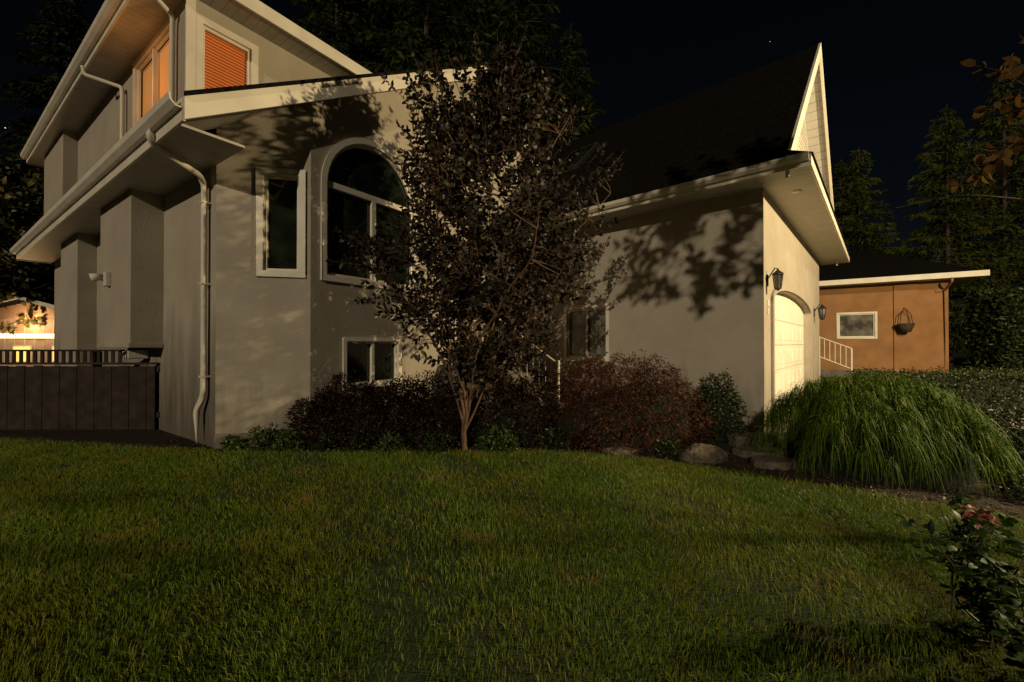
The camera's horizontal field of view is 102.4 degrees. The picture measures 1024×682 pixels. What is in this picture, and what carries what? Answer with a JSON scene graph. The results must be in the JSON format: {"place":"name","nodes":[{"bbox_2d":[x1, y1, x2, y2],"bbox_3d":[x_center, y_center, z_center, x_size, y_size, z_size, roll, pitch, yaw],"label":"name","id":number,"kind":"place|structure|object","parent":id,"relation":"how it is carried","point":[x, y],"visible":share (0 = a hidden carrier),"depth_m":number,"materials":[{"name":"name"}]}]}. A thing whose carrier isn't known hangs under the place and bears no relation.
{"place":"outdoors","nodes":[
{"label":"outdoors","id":0,"kind":"place"},
{"bbox_2d":[183,66,485,119],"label":"rake fascia","id":1,"kind":"structure","parent":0,"point":[207,105],"depth_m":5.28,"materials":[{"name":"wood"}]},
{"bbox_2d":[183,104,293,129],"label":"rake soffit","id":2,"kind":"structure","parent":1,"relation":"attached to","point":[209,122],"depth_m":5.27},
{"bbox_2d":[184,63,484,95],"bbox_3d":[-2.017,-4.238,6.525,0.025,3.285,5.185,0,-1,35],"label":"rake drip","id":3,"kind":"object","parent":1,"relation":"attached to","point":[238,88],"visible":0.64,"depth_m":5.29},
{"bbox_2d":[0,348,1023,681],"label":"ground","id":4,"kind":"structure","parent":0,"point":[412,614],"depth_m":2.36,"materials":[{"name":"plant"}]},
{"bbox_2d":[0,295,53,366],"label":"lit outbuilding","id":5,"kind":"structure","parent":4,"relation":"on","point":[37,336],"depth_m":15.47,"materials":[{"name":"beige"}]},
{"bbox_2d":[0,151,54,334],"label":"deciduous tree","id":6,"kind":"object","parent":4,"relation":"on","point":[19,220],"visible":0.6,"depth_m":15.12,"materials":[{"name":"green plant"}]},
{"bbox_2d":[0,0,91,299],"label":"conifer tree","id":7,"kind":"object","parent":4,"relation":"on","point":[68,12],"visible":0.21,"depth_m":24.05,"materials":[{"name":"green plant"}]},
{"bbox_2d":[54,135,216,447],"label":"side wall","id":8,"kind":"structure","parent":4,"relation":"on","point":[177,356],"depth_m":6.16,"materials":[{"name":"paint"}]},
{"bbox_2d":[60,233,96,365],"bbox_3d":[-10.030,-0.380,9.501,1.800,3.900,0.298,0,-1,35],"label":"side pilaster","id":9,"kind":"object","parent":8,"relation":"attached to","point":[78,313],"visible":0.64,"depth_m":9.05,"materials":[{"name":"paint"}]},
{"bbox_2d":[77,0,184,181],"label":"side wall","id":10,"kind":"structure","parent":8,"relation":"on","point":[98,136],"depth_m":8.40,"materials":[{"name":"paint"}]},
{"bbox_2d":[44,130,77,214],"bbox_3d":[-11.992,-4.000,10.911,2.600,2.360,0.248,0,-1,35],"label":"bay","id":11,"kind":"object","parent":10,"relation":"attached to","point":[60,168],"visible":0.64,"depth_m":10.28,"materials":[{"name":"paint"}]},
{"bbox_2d":[80,65,124,139],"bbox_3d":[-7.792,-4.140,7.831,0.821,2.195,0.086,0,0,0],"label":"downspout","id":12,"kind":"object","parent":10,"relation":"attached to","point":[122,107],"visible":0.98,"depth_m":7.81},
{"bbox_2d":[29,0,181,166],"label":"side soffit","id":13,"kind":"structure","parent":10,"relation":"attached to","point":[136,27],"depth_m":7.67,"materials":[{"name":"wood"}]},
{"bbox_2d":[26,0,129,163],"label":"side fascia","id":14,"kind":"structure","parent":13,"relation":"attached to","point":[111,24],"depth_m":7.79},
{"bbox_2d":[20,0,122,159],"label":"gutter","id":15,"kind":"object","parent":14,"relation":"attached to","point":[104,16],"visible":1,"depth_m":8.00,"materials":[{"name":"metal"}]},
{"bbox_2d":[156,0,174,101],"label":"downspout","id":16,"kind":"object","parent":15,"relation":"attached to","point":[171,49],"visible":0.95,"depth_m":6.28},
{"bbox_2d":[132,17,169,126],"bbox_3d":[-6.151,-4.378,7.053,2.012,1.472,0.086,0,-1,35],"label":"side window casing","id":17,"kind":"object","parent":10,"relation":"attached to","point":[154,42],"visible":0.36,"depth_m":7.40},
{"bbox_2d":[137,30,168,121],"bbox_3d":[-6.134,-4.378,7.077,1.850,1.310,0.046,0,-1,35],"label":"side window sash","id":18,"kind":"object","parent":17,"relation":"attached to","point":[163,40],"visible":0.3,"depth_m":7.54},
{"bbox_2d":[152,47,157,106],"bbox_3d":[-6.132,-4.378,7.064,0.060,1.300,0.060,0,-1,35],"label":"side mullion","id":19,"kind":"object","parent":17,"relation":"attached to","point":[154,76],"visible":0.64,"depth_m":7.05},
{"bbox_2d":[143,40,168,115],"bbox_3d":[-6.106,-4.378,7.119,1.498,1.280,1.033,0,0,0],"label":"side window backing","id":20,"kind":"object","parent":17,"relation":"attached to","point":[163,71],"visible":0.4,"depth_m":7.11,"materials":[{"name":"brown"}]},
{"bbox_2d":[100,189,163,342],"bbox_3d":[-6.522,-1.159,7.028,1.850,2.380,0.398,0,-1,35],"label":"fireplace bay","id":21,"kind":"object","parent":8,"relation":"attached to","point":[131,254],"visible":1,"depth_m":6.57,"materials":[{"name":"paint"}]},
{"bbox_2d":[97,343,162,347],"bbox_3d":[-6.531,0.071,7.007,1.910,0.080,0.428,0,-1,35],"label":"fireplace bay base","id":22,"kind":"object","parent":21,"relation":"attached to","point":[132,345],"visible":0.97,"depth_m":6.53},
{"bbox_2d":[19,124,244,262],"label":"side eave soffit","id":23,"kind":"structure","parent":8,"relation":"attached to","point":[153,171],"depth_m":5.93,"materials":[{"name":"wood"}]},
{"bbox_2d":[146,129,207,442],"bbox_3d":[-4.229,-0.562,5.229,0.208,3.940,0.840,0,0,0],"label":"downspout","id":24,"kind":"object","parent":8,"relation":"attached to","point":[150,137],"visible":0.98,"depth_m":5.53,"materials":[{"name":"metal"}]},
{"bbox_2d":[196,0,330,83],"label":"front wall","id":25,"kind":"structure","parent":8,"relation":"on","point":[276,63],"depth_m":7.13,"materials":[{"name":"paint"}]},
{"bbox_2d":[185,0,195,90],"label":"corner board","id":26,"kind":"object","parent":25,"relation":"attached to","point":[190,35],"visible":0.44,"depth_m":6.17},
{"bbox_2d":[205,31,246,88],"bbox_3d":[-4.637,-4.351,6.652,0.374,1.020,0.544,0,0,0],"label":"front window backing","id":27,"kind":"object","parent":25,"relation":"attached to","point":[218,62],"visible":0.4,"depth_m":6.62,"materials":[{"name":"orange"}]},
{"bbox_2d":[205,32,246,87],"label":"front window blind slats","id":28,"kind":"object","parent":27,"relation":"attached to","point":[224,63],"visible":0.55,"depth_m":6.62,"materials":[{"name":"orange"}]},
{"bbox_2d":[195,12,258,89],"bbox_3d":[-4.571,-4.352,6.607,0.086,1.252,0.892,0,-1,34],"label":"front window casing","id":29,"kind":"object","parent":25,"relation":"attached to","point":[201,20],"visible":0.51,"depth_m":6.43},
{"bbox_2d":[203,25,249,88],"bbox_3d":[-4.596,-4.352,6.624,0.046,1.050,0.690,0,-1,34],"label":"front window sash","id":30,"kind":"object","parent":29,"relation":"attached to","point":[220,36],"visible":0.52,"depth_m":6.59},
{"bbox_2d":[200,0,354,76],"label":"front soffit","id":31,"kind":"structure","parent":25,"relation":"attached to","point":[248,19],"depth_m":7.00,"materials":[{"name":"wood"}]},
{"bbox_2d":[215,102,310,433],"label":"chamfer wall","id":32,"kind":"structure","parent":4,"relation":"on","point":[262,366],"depth_m":5.59,"materials":[{"name":"paint"}]},
{"bbox_2d":[256,167,305,277],"bbox_3d":[-3.171,-1.618,5.668,0.627,1.492,0.086,0,0,-11],"label":"narrow window casing","id":33,"kind":"object","parent":32,"relation":"attached to","point":[261,172],"visible":1,"depth_m":5.63,"materials":[{"name":"wood"}]},
{"bbox_2d":[264,175,298,270],"bbox_3d":[-3.177,-1.618,5.698,0.455,1.320,0.046,0,0,-11],"label":"narrow window sash","id":34,"kind":"object","parent":33,"relation":"in","point":[267,177],"visible":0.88,"depth_m":5.65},
{"bbox_2d":[268,179,296,268],"bbox_3d":[-3.182,-1.618,5.727,0.418,1.290,0.077,0,0,0],"label":"narrow window glass","id":35,"kind":"object","parent":34,"relation":"in","point":[282,233],"visible":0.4,"depth_m":5.73,"materials":[{"name":"glass"}]},
{"bbox_2d":[290,0,385,302],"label":"conifer tree","id":36,"kind":"object","parent":4,"relation":"on","point":[341,36],"visible":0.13,"depth_m":20.79,"materials":[{"name":"green plant"}]},
{"bbox_2d":[310,0,452,303],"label":"conifer tree","id":37,"kind":"object","parent":4,"relation":"on","point":[388,20],"visible":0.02,"depth_m":22.00,"materials":[{"name":"green plant"}]},
{"bbox_2d":[310,79,535,418],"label":"front gable wall","id":38,"kind":"structure","parent":4,"relation":"on","point":[336,316],"depth_m":6.30,"materials":[{"name":"paint"}]},
{"bbox_2d":[320,138,418,292],"bbox_3d":[-2.214,-2.019,6.599,0.086,2.327,1.822,0,-1,34],"label":"arched window casing","id":39,"kind":"object","parent":38,"relation":"attached to","point":[337,148],"visible":0.69,"depth_m":5.99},
{"bbox_2d":[327,145,412,286],"bbox_3d":[-2.238,-2.019,6.616,0.046,2.155,1.650,0,-1,34],"label":"arched window sash","id":40,"kind":"object","parent":39,"relation":"in","point":[386,159],"visible":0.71,"depth_m":6.49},
{"bbox_2d":[328,148,408,283],"bbox_3d":[-2.263,-2.019,6.633,0.001,2.125,1.620,0,-1,35],"label":"arched window glass","id":41,"kind":"object","parent":40,"relation":"in","point":[367,172],"visible":0.54,"depth_m":6.46,"materials":[{"name":"glass"}]},
{"bbox_2d":[327,180,412,214],"bbox_3d":[-2.233,-2.277,6.614,0.057,0.090,1.630,0,-1,35],"label":"arched window mullion","id":42,"kind":"object","parent":39,"relation":"attached to","point":[355,193],"visible":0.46,"depth_m":6.43},
{"bbox_2d":[342,337,401,389],"bbox_3d":[-2.219,0.338,6.573,0.086,0.792,1.102,0,-1,34],"label":"basement window casing","id":43,"kind":"object","parent":38,"relation":"attached to","point":[399,348],"visible":0.66,"depth_m":6.58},
{"bbox_2d":[347,343,393,382],"bbox_3d":[-2.269,0.338,6.607,0.539,0.640,0.782,0,0,0],"label":"basement window glass","id":44,"kind":"object","parent":43,"relation":"in","point":[358,358],"visible":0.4,"depth_m":6.57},
{"bbox_2d":[352,0,493,72],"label":"conifer tree","id":45,"kind":"object","parent":4,"relation":"on","point":[406,36],"visible":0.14,"depth_m":19.46,"materials":[{"name":"green plant"}]},
{"bbox_2d":[0,428,1023,517],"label":"planting bed","id":46,"kind":"object","parent":4,"relation":"on","point":[149,438],"visible":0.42,"depth_m":4.97,"materials":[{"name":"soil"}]},
{"bbox_2d":[0,349,159,429],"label":"wooden fence","id":47,"kind":"object","parent":46,"relation":"on","point":[96,395],"visible":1,"depth_m":6.69,"materials":[{"name":"brown wood"}]},
{"bbox_2d":[245,422,281,449],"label":"perennial plant","id":48,"kind":"object","parent":46,"relation":"on","point":[266,443],"visible":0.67,"depth_m":5.49,"materials":[{"name":"green plant"}]},
{"bbox_2d":[268,425,308,452],"bbox_3d":[-2.940,1.302,5.473,0.535,0.373,0.478,0,0,0],"label":"perennial plant","id":49,"kind":"object","parent":46,"relation":"on","point":[287,443],"visible":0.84,"depth_m":5.41,"materials":[{"name":"green plant"}]},
{"bbox_2d":[270,369,430,452],"bbox_3d":[-2.165,1.019,5.707,2.477,1.274,1.119,0,0,0],"label":"bronze shrub","id":50,"kind":"object","parent":46,"relation":"on","point":[346,419],"visible":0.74,"depth_m":5.52,"materials":[{"name":"brown plant"}]},
{"bbox_2d":[371,428,410,452],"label":"perennial plant","id":51,"kind":"object","parent":46,"relation":"on","point":[386,445],"visible":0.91,"depth_m":5.36,"materials":[{"name":"green plant"}]},
{"bbox_2d":[376,363,487,451],"bbox_3d":[-1.113,0.978,5.805,1.908,1.426,1.106,0,0,0],"label":"bronze shrub","id":52,"kind":"object","parent":46,"relation":"on","point":[443,412],"visible":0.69,"depth_m":5.55,"materials":[{"name":"brown plant"}]},
{"bbox_2d":[420,425,459,453],"bbox_3d":[-0.945,1.294,5.441,0.546,0.390,0.496,0,0,0],"label":"perennial plant","id":53,"kind":"object","parent":46,"relation":"on","point":[438,444],"visible":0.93,"depth_m":5.37,"materials":[{"name":"green plant"}]},
{"bbox_2d":[325,30,624,450],"bbox_3d":[-0.476,-1.282,5.594,3.648,5.452,2.908,0,0,30],"label":"crape myrtle tree","id":54,"kind":"object","parent":46,"relation":"on","point":[490,133],"visible":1,"depth_m":5.21,"materials":[{"name":"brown plant"}]},
{"bbox_2d":[474,422,512,449],"bbox_3d":[-0.182,1.274,5.495,0.532,0.420,0.536,0,0,31],"label":"perennial plant","id":55,"kind":"object","parent":46,"relation":"on","point":[491,437],"visible":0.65,"depth_m":5.41,"materials":[{"name":"green plant"}]},
{"bbox_2d":[494,433,520,452],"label":"perennial plant","id":56,"kind":"object","parent":46,"relation":"on","point":[514,444],"visible":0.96,"depth_m":5.33,"materials":[{"name":"green plant"}]},
{"bbox_2d":[466,371,565,448],"bbox_3d":[0.056,1.033,5.849,1.807,1.322,1.074,0,0,0],"label":"evergreen shrub","id":57,"kind":"object","parent":46,"relation":"on","point":[521,416],"visible":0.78,"depth_m":5.62,"materials":[{"name":"green plant"}]},
{"bbox_2d":[536,425,570,449],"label":"perennial plant","id":58,"kind":"object","parent":46,"relation":"on","point":[551,437],"visible":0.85,"depth_m":5.50,"materials":[{"name":"green plant"}]},
{"bbox_2d":[539,348,719,453],"bbox_3d":[1.579,0.928,5.911,2.930,1.657,1.750,0,0,0],"label":"japanese maple shrub","id":59,"kind":"object","parent":46,"relation":"on","point":[636,412],"visible":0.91,"depth_m":5.57,"materials":[{"name":"red plant"}]},
{"bbox_2d":[509,188,763,426],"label":"garage side wall","id":60,"kind":"structure","parent":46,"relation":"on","point":[681,288],"depth_m":6.94,"materials":[{"name":"paint"}]},
{"bbox_2d":[564,303,609,361],"bbox_3d":[1.489,-0.155,8.226,1.052,1.122,0.086,0,-1,42],"label":"garage window casing","id":61,"kind":"object","parent":60,"relation":"attached to","point":[593,306],"visible":0.88,"depth_m":8.21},
{"bbox_2d":[570,310,605,355],"bbox_3d":[1.529,-0.154,8.271,0.655,0.950,0.588,0,0,0],"label":"garage window glass","id":62,"kind":"object","parent":61,"relation":"in","point":[597,331],"visible":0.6,"depth_m":8.25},
{"bbox_2d":[513,45,817,224],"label":"garage roof","id":63,"kind":"structure","parent":60,"relation":"on","point":[734,123],"depth_m":8.08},
{"bbox_2d":[502,178,762,243],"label":"garage side soffit","id":64,"kind":"structure","parent":63,"relation":"attached to","point":[727,190],"depth_m":6.82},
{"bbox_2d":[499,161,808,237],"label":"garage side fascia","id":65,"kind":"structure","parent":63,"relation":"attached to","point":[742,178],"depth_m":6.24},
{"bbox_2d":[543,151,808,221],"bbox_3d":[-0.472,-2.378,9.217,11.620,0.090,0.090,0,-1,42],"label":"garage gutter","id":66,"kind":"object","parent":65,"relation":"attached to","point":[766,166],"visible":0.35,"depth_m":6.17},
{"bbox_2d":[652,438,683,458],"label":"perennial plant","id":67,"kind":"object","parent":46,"relation":"on","point":[663,448],"visible":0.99,"depth_m":5.09,"materials":[{"name":"green plant"}]},
{"bbox_2d":[680,443,727,463],"bbox_3d":[2.307,1.350,4.953,0.574,0.249,0.404,0,0,0],"label":"boulder","id":68,"kind":"object","parent":46,"relation":"on","point":[698,453],"visible":0.86,"depth_m":4.83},
{"bbox_2d":[691,368,749,444],"bbox_3d":[2.993,1.038,5.990,0.875,1.307,0.841,0,0,-22],"label":"evergreen shrub","id":69,"kind":"object","parent":46,"relation":"on","point":[725,413],"visible":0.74,"depth_m":5.81,"materials":[{"name":"green plant"}]},
{"bbox_2d":[728,432,797,469],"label":"stone steps","id":70,"kind":"structure","parent":46,"relation":"on","point":[742,443],"depth_m":5.03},
{"bbox_2d":[745,368,1023,496],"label":"ornamental grass","id":71,"kind":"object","parent":46,"relation":"on","point":[895,430],"depth_m":4.15,"materials":[{"name":"green plant"}]},
{"bbox_2d":[970,401,1023,482],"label":"evergreen shrub","id":72,"kind":"object","parent":46,"relation":"on","point":[1018,442],"visible":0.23,"depth_m":4.52,"materials":[{"name":"green plant"}]},
{"bbox_2d":[989,456,1023,499],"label":"evergreen shrub","id":73,"kind":"object","parent":46,"relation":"on","point":[1012,488],"visible":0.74,"depth_m":3.79,"materials":[{"name":"green plant"}]},
{"bbox_2d":[467,0,589,151],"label":"conifer tree","id":74,"kind":"object","parent":4,"relation":"on","point":[504,10],"visible":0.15,"depth_m":20.88,"materials":[{"name":"green plant"}]},
{"bbox_2d":[548,27,608,147],"bbox_3d":[3.626,-8.685,24.687,8.764,21.469,10.055,0,0,8],"label":"conifer tree","id":75,"kind":"object","parent":4,"relation":"on","point":[580,90],"visible":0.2,"depth_m":24.78,"materials":[{"name":"green plant"}]},
{"bbox_2d":[775,382,803,400],"bbox_3d":[5.631,1.232,8.429,0.040,0.452,4.590,0,-1,42],"label":"garage door section","id":76,"kind":"object","parent":4,"relation":"on","point":[786,391],"visible":0.12,"depth_m":8.47,"materials":[{"name":"paint"}]},
{"bbox_2d":[775,364,803,394],"bbox_3d":[5.631,0.772,8.432,0.040,0.452,4.590,0,-1,42],"label":"garage door section","id":77,"kind":"object","parent":76,"relation":"on","point":[784,370],"visible":0.38,"depth_m":8.56,"materials":[{"name":"paint"}]},
{"bbox_2d":[775,345,803,369],"bbox_3d":[5.631,0.312,8.435,0.040,0.452,4.590,0,-1,42],"label":"garage door section","id":78,"kind":"object","parent":77,"relation":"on","point":[783,347],"visible":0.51,"depth_m":8.57,"materials":[{"name":"paint"}]},
{"bbox_2d":[775,320,802,344],"bbox_3d":[5.631,-0.148,8.439,0.040,0.452,4.590,0,-1,42],"label":"garage door section","id":79,"kind":"object","parent":78,"relation":"on","point":[782,342],"visible":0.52,"depth_m":8.40,"materials":[{"name":"paint"}]},
{"bbox_2d":[775,293,802,325],"bbox_3d":[5.631,-0.668,8.443,0.040,0.572,4.590,0,-1,42],"label":"garage door section","id":80,"kind":"object","parent":79,"relation":"on","point":[788,309],"visible":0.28,"depth_m":8.43,"materials":[{"name":"paint"}]},
{"bbox_2d":[763,188,819,432],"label":"garage front wall","id":81,"kind":"structure","parent":4,"relation":"on","point":[789,254],"depth_m":7.90,"materials":[{"name":"paint"}]},
{"bbox_2d":[771,285,811,432],"bbox_3d":[5.742,0.201,8.336,0.060,2.520,4.870,0,-1,42],"label":"garage door arch trim","id":82,"kind":"structure","parent":81,"relation":"attached to","point":[795,291],"depth_m":6.57,"materials":[{"name":"paint"}]},
{"bbox_2d":[832,160,880,248],"bbox_3d":[24.188,-5.879,30.149,6.796,15.000,6.762,0,0,-16],"label":"conifer tree","id":83,"kind":"object","parent":4,"relation":"on","point":[837,179],"visible":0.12,"depth_m":29.98,"materials":[{"name":"green plant"}]},
{"bbox_2d":[834,148,907,255],"bbox_3d":[21.956,-5.383,26.235,6.288,13.950,6.320,0,0,0],"label":"conifer tree","id":84,"kind":"object","parent":4,"relation":"on","point":[861,213],"visible":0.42,"depth_m":25.74,"materials":[{"name":"green plant"}]},
{"bbox_2d":[819,280,948,372],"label":"front wall","id":85,"kind":"structure","parent":4,"relation":"on","point":[878,353],"depth_m":16.70,"materials":[{"name":"paint"}]},
{"bbox_2d":[836,311,877,338],"bbox_3d":[14.339,-0.644,17.130,1.312,1.112,0.086,0,-1,33],"label":"front window casing","id":86,"kind":"object","parent":85,"relation":"attached to","point":[876,333],"visible":1,"depth_m":17.08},
{"bbox_2d":[840,315,872,335],"bbox_3d":[14.372,-0.644,17.180,0.950,0.940,0.630,0,0,0],"label":"front window glass","id":87,"kind":"object","parent":86,"relation":"attached to","point":[856,325],"visible":1,"depth_m":17.17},
{"bbox_2d":[819,276,983,287],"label":"soffit","id":88,"kind":"structure","parent":85,"relation":"attached to","point":[956,278],"depth_m":15.99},
{"bbox_2d":[819,270,987,285],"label":"fascia","id":89,"kind":"structure","parent":88,"relation":"attached to","point":[912,277],"depth_m":15.67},
{"bbox_2d":[819,249,981,280],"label":"roof front","id":90,"kind":"structure","parent":89,"relation":"on","point":[865,264],"depth_m":17.17,"materials":[{"name":"concrete"}]},
{"bbox_2d":[893,283,917,376],"bbox_3d":[15.568,-0.331,16.265,0.700,3.900,0.060,0,-1,34],"label":"pilaster","id":91,"kind":"object","parent":85,"relation":"attached to","point":[905,295],"visible":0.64,"depth_m":16.24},
{"bbox_2d":[844,364,1023,421],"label":"clipped hedge","id":92,"kind":"object","parent":4,"relation":"on","point":[989,393],"visible":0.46,"depth_m":7.65,"materials":[{"name":"green plant"}]},
{"bbox_2d":[892,487,1023,647],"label":"rose bush","id":93,"kind":"object","parent":4,"relation":"on","point":[978,558],"visible":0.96,"depth_m":1.91,"materials":[{"name":"green plant"}]},
{"bbox_2d":[894,104,1023,367],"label":"conifer tree","id":94,"kind":"object","parent":4,"relation":"on","point":[948,236],"visible":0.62,"depth_m":24.21,"materials":[{"name":"green plant"}]},
{"bbox_2d":[896,33,1023,208],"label":"copper leaf tree","id":95,"kind":"object","parent":4,"relation":"on","point":[1010,71],"visible":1,"depth_m":2.88,"materials":[{"name":"orange plant"}]},
{"bbox_2d":[938,76,1023,336],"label":"conifer tree","id":96,"kind":"object","parent":4,"relation":"on","point":[1015,218],"visible":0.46,"depth_m":24.95,"materials":[{"name":"green plant"}]},
{"bbox_2d":[989,572,1023,672],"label":"rose bush","id":97,"kind":"object","parent":4,"relation":"on","point":[1010,598],"visible":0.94,"depth_m":1.69,"materials":[{"name":"green plant"}]},
{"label":"garage","id":98,"kind":"object","parent":4,"relation":"on","visible":0},
{"bbox_2d":[552,141,599,173],"bbox_3d":[1.665,-4.750,10.731,0.800,0.994,1.068,0,-1,42],"label":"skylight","id":99,"kind":"object","parent":98,"relation":"on","point":[585,157],"depth_m":10.49},
{"bbox_2d":[785,43,820,177],"bbox_3d":[5.118,-4.262,7.135,0.040,4.128,4.200,0,-1,42],"label":"garage rake","id":100,"kind":"object","parent":98,"relation":"attached to","point":[800,119],"visible":0.86,"depth_m":6.73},
{"bbox_2d":[756,148,849,256],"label":"garage pent roof","id":101,"kind":"structure","parent":98,"relation":"on","point":[762,152],"depth_m":5.76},
{"bbox_2d":[756,166,847,264],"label":"garage front soffit","id":102,"kind":"structure","parent":101,"relation":"attached to","point":[805,213],"depth_m":7.23,"materials":[{"name":"paint"}]},
{"bbox_2d":[808,152,849,262],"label":"garage front fascia","id":103,"kind":"structure","parent":101,"relation":"attached to","point":[815,173],"depth_m":6.80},
{"bbox_2d":[805,63,830,199],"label":"gable wall","id":104,"kind":"structure","parent":98,"relation":"attached to","point":[815,125],"depth_m":9.73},
{"bbox_2d":[819,47,837,265],"bbox_3d":[7.924,-4.239,10.260,0.040,4.128,4.200,0,-1,42],"label":"garage rake","id":105,"kind":"object","parent":98,"relation":"attached to","point":[826,124],"visible":0.71,"depth_m":9.61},
{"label":"gable roof","id":106,"kind":"object","parent":98,"relation":"attached to","visible":0},
{"bbox_2d":[202,128,216,134],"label":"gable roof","id":107,"kind":"structure","parent":106,"relation":"attached to","point":[213,131],"depth_m":5.70,"materials":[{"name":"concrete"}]},
{"bbox_2d":[16,97,185,258],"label":"side eave fascia","id":108,"kind":"structure","parent":107,"relation":"attached to","point":[169,126],"depth_m":5.85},
{"bbox_2d":[10,91,181,254],"bbox_3d":[-8.815,-2.532,7.976,12.750,0.120,0.120,0,-1,35],"label":"side gutter","id":109,"kind":"object","parent":108,"relation":"attached to","point":[165,108],"visible":1,"depth_m":5.75,"materials":[{"name":"metal"}]},
{"bbox_2d":[234,0,371,74],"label":"front fascia","id":110,"kind":"structure","parent":107,"relation":"attached to","point":[274,17],"depth_m":7.10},
{"bbox_2d":[0,0,1023,339],"label":"sky","id":111,"kind":"structure","parent":0,"point":[890,67],"materials":[{"name":"black"}]},
{"label":"neighbouring lawn","id":112,"kind":"structure","parent":0,"visible":0},
{"bbox_2d":[960,284,1023,380],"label":"cedar hedge","id":113,"kind":"object","parent":112,"relation":"on","point":[995,335],"visible":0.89,"depth_m":14.23,"materials":[{"name":"green plant"}]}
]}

